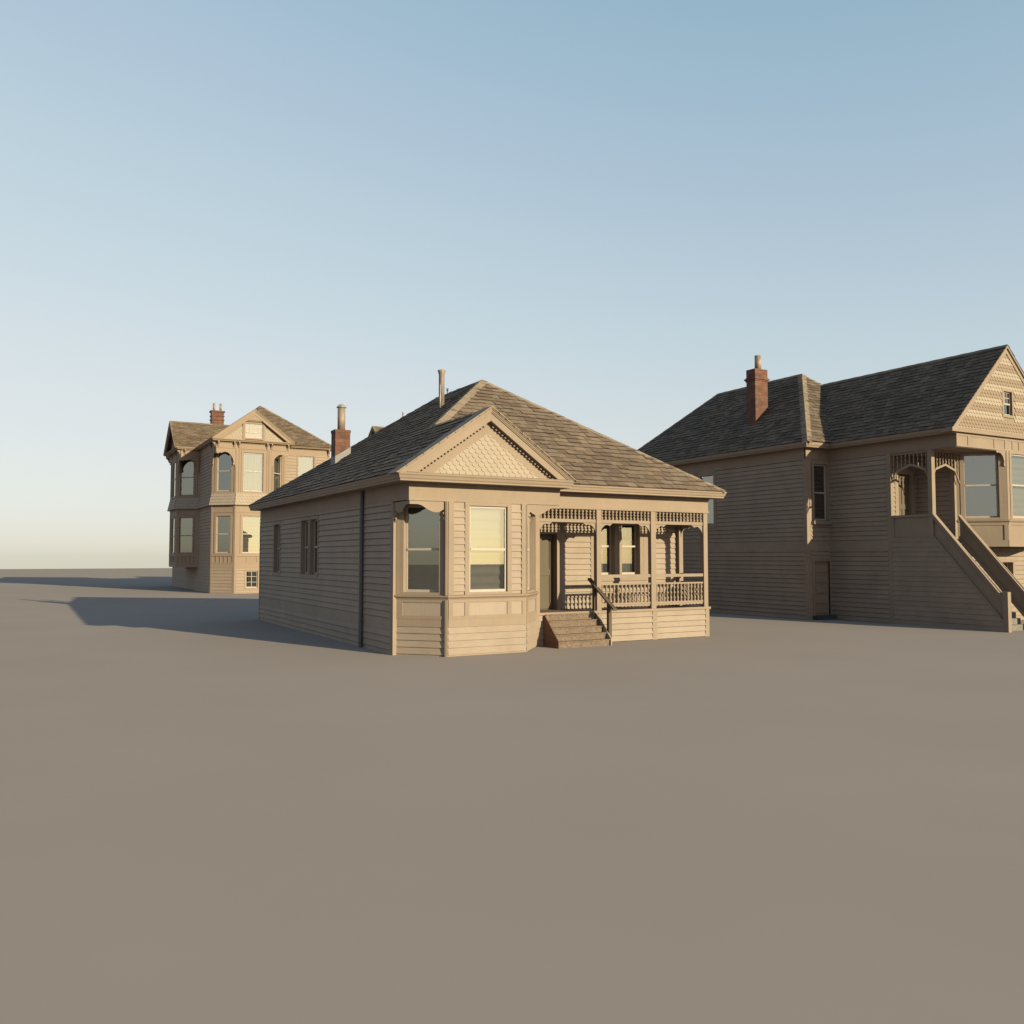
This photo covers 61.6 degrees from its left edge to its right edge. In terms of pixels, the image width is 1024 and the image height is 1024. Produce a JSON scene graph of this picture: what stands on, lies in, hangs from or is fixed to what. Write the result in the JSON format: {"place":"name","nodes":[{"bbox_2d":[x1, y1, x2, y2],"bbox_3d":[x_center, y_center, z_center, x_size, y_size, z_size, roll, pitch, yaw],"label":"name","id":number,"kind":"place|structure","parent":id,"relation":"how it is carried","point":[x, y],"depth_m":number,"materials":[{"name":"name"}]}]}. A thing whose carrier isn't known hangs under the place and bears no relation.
{"place":"outdoors","nodes":[
{"label":"outdoors","id":0,"kind":"place"},
{"bbox_2d":[163,403,330,593],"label":"bay fronted house","id":1,"kind":"structure","parent":0,"point":[223,476],"depth_m":57.61,"materials":[{"name":"beige wood"}]},
{"bbox_2d":[170,516,174,553],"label":"window","id":2,"kind":"structure","parent":1,"relation":"in","point":[172,551],"depth_m":62.95,"materials":[{"name":"clear glass"}]},
{"bbox_2d":[172,460,175,498],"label":"window","id":3,"kind":"structure","parent":1,"relation":"in","point":[174,462],"depth_m":63.22,"materials":[{"name":"clear glass"}]},
{"bbox_2d":[177,516,193,553],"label":"window","id":4,"kind":"structure","parent":1,"relation":"in","point":[185,524],"depth_m":61.20,"materials":[{"name":"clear glass"}]},
{"bbox_2d":[178,459,194,496],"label":"window","id":5,"kind":"structure","parent":1,"relation":"in","point":[187,480],"depth_m":61.43,"materials":[{"name":"clear glass"}]},
{"bbox_2d":[214,514,231,553],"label":"window","id":6,"kind":"structure","parent":1,"relation":"in","point":[222,522],"depth_m":56.63,"materials":[{"name":"clear glass"}]},
{"bbox_2d":[215,452,232,491],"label":"window","id":7,"kind":"structure","parent":1,"relation":"in","point":[223,461],"depth_m":56.84,"materials":[{"name":"clear glass"}]},
{"bbox_2d":[240,514,259,553],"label":"window","id":8,"kind":"structure","parent":1,"relation":"in","point":[250,523],"depth_m":56.88,"materials":[{"name":"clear glass"}]},
{"bbox_2d":[244,569,258,588],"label":"window","id":9,"kind":"structure","parent":1,"relation":"in","point":[251,576],"depth_m":56.73,"materials":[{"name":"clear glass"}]},
{"bbox_2d":[241,450,265,492],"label":"window","id":10,"kind":"structure","parent":1,"relation":"in","point":[253,462],"depth_m":57.16,"materials":[{"name":"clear glass"}]},
{"bbox_2d":[244,422,264,439],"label":"window","id":11,"kind":"structure","parent":1,"relation":"in","point":[250,423],"depth_m":57.03,"materials":[{"name":"beige wood"}]},
{"bbox_2d":[272,455,282,491],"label":"window","id":12,"kind":"structure","parent":1,"relation":"in","point":[276,474],"depth_m":58.79,"materials":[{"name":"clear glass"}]},
{"bbox_2d":[296,454,315,476],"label":"window","id":13,"kind":"structure","parent":1,"relation":"in","point":[305,463],"depth_m":60.17,"materials":[{"name":"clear glass"}]},
{"bbox_2d":[368,426,383,436],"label":"bay fronted house","id":14,"kind":"structure","parent":0,"point":[374,429],"depth_m":65.11,"materials":[{"name":"beige wood"}]},
{"bbox_2d":[0,568,1023,1023],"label":"ground","id":15,"kind":"structure","parent":0,"point":[222,808],"depth_m":7.78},
{"bbox_2d":[249,369,726,656],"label":"victorian cottage","id":16,"kind":"structure","parent":15,"relation":"on","point":[482,517],"depth_m":24.00,"materials":[{"name":"beige wood"}]},
{"bbox_2d":[273,521,281,575],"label":"window","id":17,"kind":"structure","parent":16,"relation":"in","point":[277,543],"depth_m":31.27,"materials":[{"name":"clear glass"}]},
{"bbox_2d":[300,517,316,576],"bbox_3d":[-6.596,1.144,27.909,0.302,1.928,0.958,2,-3,-29],"label":"window","id":18,"kind":"structure","parent":16,"relation":"in","point":[304,557],"depth_m":28.18,"materials":[{"name":"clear glass"}]},
{"bbox_2d":[308,516,319,577],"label":"window","id":19,"kind":"structure","parent":16,"relation":"in","point":[312,520],"depth_m":27.32,"materials":[{"name":"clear glass"}]},
{"bbox_2d":[398,504,444,594],"bbox_3d":[-2.166,0.932,21.104,1.195,2.325,0.327,-1,-3,17],"label":"window","id":20,"kind":"structure","parent":16,"relation":"in","point":[421,530],"depth_m":21.19,"materials":[{"name":"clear glass"}]},
{"bbox_2d":[464,502,511,594],"bbox_3d":[-0.636,0.910,21.401,1.305,2.260,0.253,2,-3,-29],"label":"window","id":21,"kind":"structure","parent":16,"relation":"in","point":[488,526],"depth_m":21.50,"materials":[{"name":"clear glass"}]},
{"bbox_2d":[526,505,534,593],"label":"window","id":22,"kind":"structure","parent":16,"relation":"in","point":[530,528],"depth_m":22.73,"materials":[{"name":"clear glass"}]},
{"bbox_2d":[540,534,552,609],"bbox_3d":[0.745,1.735,24.932,0.970,2.190,0.073,2,-3,-29],"label":"front door","id":23,"kind":"structure","parent":16,"relation":"in","point":[546,553],"depth_m":25.06,"materials":[{"name":"beige paint"}]},
{"bbox_2d":[601,516,617,579],"bbox_3d":[2.753,1.084,25.998,0.860,1.900,0.372,2,-3,-29],"label":"window","id":24,"kind":"structure","parent":16,"relation":"in","point":[609,534],"depth_m":26.13,"materials":[{"name":"clear glass"}]},
{"bbox_2d":[618,517,643,578],"bbox_3d":[3.550,1.108,26.447,0.960,1.900,0.369,2,-3,-29],"label":"window","id":25,"kind":"structure","parent":16,"relation":"in","point":[630,536],"depth_m":26.56,"materials":[{"name":"clear glass"}]},
{"bbox_2d":[0,0,1023,568],"label":"sky","id":26,"kind":"structure","parent":0,"point":[600,215],"materials":[{"name":"blue"}]},
{"bbox_2d":[638,344,1023,632],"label":"raised house","id":27,"kind":"structure","parent":0,"point":[894,496],"depth_m":32.37,"materials":[{"name":"dark shingle"},{"name":"painted wood siding"},{"name":"glass"}]},
{"bbox_2d":[684,473,696,529],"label":"window","id":28,"kind":"structure","parent":27,"relation":"in","point":[694,474],"depth_m":38.46,"materials":[{"name":"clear glass"}]},
{"bbox_2d":[697,471,716,528],"bbox_3d":[8.641,-0.518,37.726,0.252,2.500,1.150,2,-3,-29],"label":"window","id":29,"kind":"structure","parent":27,"relation":"in","point":[710,477],"depth_m":37.67,"materials":[{"name":"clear glass"}]},
{"bbox_2d":[811,461,828,520],"bbox_3d":[11.886,-0.790,33.370,0.970,2.350,0.282,2,-3,-29],"label":"window","id":30,"kind":"structure","parent":27,"relation":"in","point":[817,475],"depth_m":33.50,"materials":[{"name":"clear glass"}]},
{"bbox_2d":[815,561,828,615],"bbox_3d":[11.924,2.944,33.140,0.860,2.070,0.120,2,-3,-29],"label":"side door","id":31,"kind":"structure","parent":27,"relation":"in","point":[821,567],"depth_m":33.14,"materials":[{"name":"wood"}]},
{"bbox_2d":[898,474,909,514],"bbox_3d":[14.387,-0.184,31.643,0.760,2.400,0.110,2,-3,-29],"label":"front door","id":32,"kind":"structure","parent":27,"relation":"in","point":[903,480],"depth_m":31.71,"materials":[{"name":"beige paint"}]},
{"bbox_2d":[959,452,1003,519],"bbox_3d":[16.682,-0.928,30.623,1.370,2.420,0.332,-1,-3,16],"label":"window","id":33,"kind":"structure","parent":27,"relation":"in","point":[981,473],"depth_m":30.68,"materials":[{"name":"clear glass"}]},
{"bbox_2d":[999,559,1014,588],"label":"window","id":34,"kind":"structure","parent":27,"relation":"in","point":[1010,563],"depth_m":32.39,"materials":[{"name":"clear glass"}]},
{"bbox_2d":[1001,388,1013,418],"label":"window","id":35,"kind":"structure","parent":27,"relation":"in","point":[1010,398],"depth_m":30.56,"materials":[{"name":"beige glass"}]},
{"bbox_2d":[1009,451,1023,519],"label":"window","id":36,"kind":"structure","parent":27,"relation":"in","point":[1016,459],"depth_m":30.89,"materials":[{"name":"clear glass"}]}
]}

